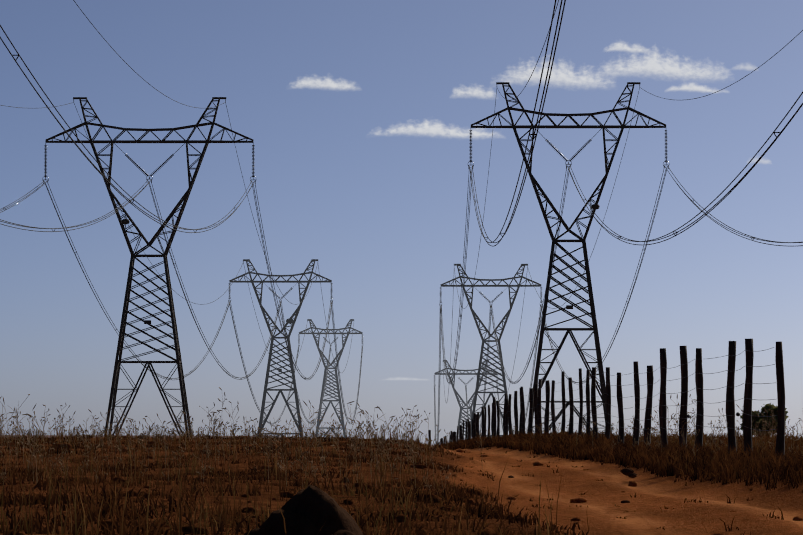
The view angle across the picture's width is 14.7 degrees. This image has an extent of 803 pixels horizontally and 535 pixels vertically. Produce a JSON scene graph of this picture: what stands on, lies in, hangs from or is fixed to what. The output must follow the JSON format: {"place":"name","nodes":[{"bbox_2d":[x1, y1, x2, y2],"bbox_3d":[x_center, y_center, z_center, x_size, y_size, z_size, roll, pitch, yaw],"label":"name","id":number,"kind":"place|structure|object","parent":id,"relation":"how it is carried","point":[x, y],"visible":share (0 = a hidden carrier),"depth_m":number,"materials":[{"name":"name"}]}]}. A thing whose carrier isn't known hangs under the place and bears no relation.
{"place":"outdoors","nodes":[
{"label":"outdoors","id":0,"kind":"place"},
{"bbox_2d":[296,78,354,88],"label":"cloud","id":1,"kind":"structure","parent":0,"point":[325,83],"depth_m":16063.36,"materials":[{"name":"white"}]},
{"bbox_2d":[0,435,802,534],"bbox_3d":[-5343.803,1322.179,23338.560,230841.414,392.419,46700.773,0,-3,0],"label":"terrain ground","id":2,"kind":"structure","parent":0,"point":[648,516],"depth_m":38.10,"materials":[{"name":"brown soil"}]},
{"bbox_2d":[45,97,252,437],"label":"tower","id":3,"kind":"structure","parent":2,"relation":"on","point":[125,312],"depth_m":420.41,"materials":[{"name":"metal"}]},
{"bbox_2d":[42,142,255,183],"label":"insulators","id":4,"kind":"object","parent":3,"relation":"attached to","point":[134,163],"visible":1,"depth_m":420.99,"materials":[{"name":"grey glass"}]},
{"bbox_2d":[229,259,331,437],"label":"tower","id":5,"kind":"structure","parent":2,"relation":"on","point":[290,320],"depth_m":856.10,"materials":[{"name":"metal"}]},
{"bbox_2d":[228,282,332,301],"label":"insulators","id":6,"kind":"object","parent":5,"relation":"attached to","point":[291,288],"visible":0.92,"depth_m":857.45,"materials":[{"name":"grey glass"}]},
{"bbox_2d":[299,319,362,437],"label":"tower","id":7,"kind":"structure","parent":2,"relation":"on","point":[335,374],"depth_m":1375.78,"materials":[{"name":"metal"}]},
{"bbox_2d":[298,333,362,344],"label":"insulators","id":8,"kind":"object","parent":7,"relation":"attached to","point":[328,341],"visible":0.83,"depth_m":1377.68,"materials":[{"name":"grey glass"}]},
{"bbox_2d":[0,428,802,534],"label":"dry grass","id":9,"kind":"structure","parent":2,"relation":"on","point":[673,458],"depth_m":34.75,"materials":[{"name":"brown plant"}]},
{"bbox_2d":[0,0,802,443],"bbox_3d":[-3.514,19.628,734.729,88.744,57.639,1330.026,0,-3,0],"label":"conductors","id":10,"kind":"object","parent":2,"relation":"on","point":[454,268],"visible":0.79,"depth_m":432.45,"materials":[{"name":"black metal"}]},
{"bbox_2d":[3,55,779,421],"bbox_3d":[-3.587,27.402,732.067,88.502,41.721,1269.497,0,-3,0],"label":"bundle spacers","id":11,"kind":"object","parent":10,"relation":"attached to","point":[485,237],"visible":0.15,"depth_m":308.20,"materials":[{"name":"black metal"}]},
{"bbox_2d":[0,435,802,534],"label":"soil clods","id":12,"kind":"object","parent":2,"relation":"on","point":[400,517],"depth_m":32.81,"materials":[{"name":"brown soil"}]},
{"bbox_2d":[0,387,802,489],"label":"dry weeds","id":13,"kind":"object","parent":2,"relation":"on","point":[270,440],"visible":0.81,"depth_m":54.19,"materials":[{"name":"brown plant"}]},
{"bbox_2d":[244,468,636,534],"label":"rocks","id":14,"kind":"object","parent":2,"relation":"on","point":[310,510],"visible":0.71,"depth_m":14.92,"materials":[{"name":"brown stone"}]},
{"bbox_2d":[434,360,496,441],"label":"tower","id":15,"kind":"structure","parent":2,"relation":"on","point":[457,397],"depth_m":1397.62,"materials":[{"name":"metal"}]},
{"bbox_2d":[434,375,497,385],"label":"insulators","id":16,"kind":"object","parent":15,"relation":"attached to","point":[463,382],"visible":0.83,"depth_m":1398.76,"materials":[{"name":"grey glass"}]},
{"bbox_2d":[440,264,541,437],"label":"tower","id":17,"kind":"structure","parent":2,"relation":"on","point":[507,314],"depth_m":868.84,"materials":[{"name":"metal"}]},
{"bbox_2d":[440,287,541,303],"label":"insulators","id":18,"kind":"object","parent":17,"relation":"attached to","point":[489,301],"visible":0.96,"depth_m":870.11,"materials":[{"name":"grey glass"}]},
{"bbox_2d":[471,82,665,433],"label":"tower","id":19,"kind":"structure","parent":2,"relation":"on","point":[592,313],"depth_m":420.31,"materials":[{"name":"metal"}]},
{"bbox_2d":[468,127,668,168],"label":"insulators","id":20,"kind":"object","parent":19,"relation":"attached to","point":[546,140],"visible":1,"depth_m":420.88,"materials":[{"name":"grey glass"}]},
{"bbox_2d":[436,339,784,459],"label":"fence posts","id":21,"kind":"object","parent":2,"relation":"on","point":[747,419],"visible":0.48,"depth_m":66.02,"materials":[{"name":"brown wood"}]},
{"bbox_2d":[740,403,787,436],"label":"tree","id":22,"kind":"object","parent":2,"relation":"on","point":[770,407],"visible":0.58,"depth_m":149.58,"materials":[{"name":"green plant"}]},
{"bbox_2d":[0,0,802,444],"label":"sky","id":23,"kind":"structure","parent":0,"point":[382,216],"materials":[{"name":"blue"}]},
{"bbox_2d":[376,121,491,137],"bbox_3d":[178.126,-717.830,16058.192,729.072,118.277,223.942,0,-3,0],"label":"cloud","id":24,"kind":"structure","parent":0,"point":[425,128],"depth_m":16054.10,"materials":[{"name":"white"}]},
{"bbox_2d":[454,88,493,97],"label":"cloud","id":25,"kind":"structure","parent":0,"point":[474,92],"depth_m":16076.06,"materials":[{"name":"white"}]},
{"bbox_2d":[505,62,605,85],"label":"cloud","id":26,"kind":"structure","parent":0,"point":[562,74],"depth_m":16090.08,"materials":[{"name":"white"}]},
{"bbox_2d":[443,347,776,441],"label":"fence wires","id":27,"kind":"object","parent":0,"point":[737,414],"visible":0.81,"depth_m":60.95,"materials":[{"name":"grey metal"}]},
{"bbox_2d":[607,43,643,52],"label":"cloud","id":28,"kind":"structure","parent":0,"point":[622,46],"depth_m":16082.83,"materials":[{"name":"white"}]},
{"bbox_2d":[605,52,722,77],"bbox_3d":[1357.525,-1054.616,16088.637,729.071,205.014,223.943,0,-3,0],"label":"cloud","id":29,"kind":"structure","parent":0,"point":[654,64],"depth_m":16066.67,"materials":[{"name":"white"}]},
{"bbox_2d":[669,83,716,92],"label":"cloud","id":30,"kind":"structure","parent":0,"point":[691,87],"depth_m":16066.43,"materials":[{"name":"white"}]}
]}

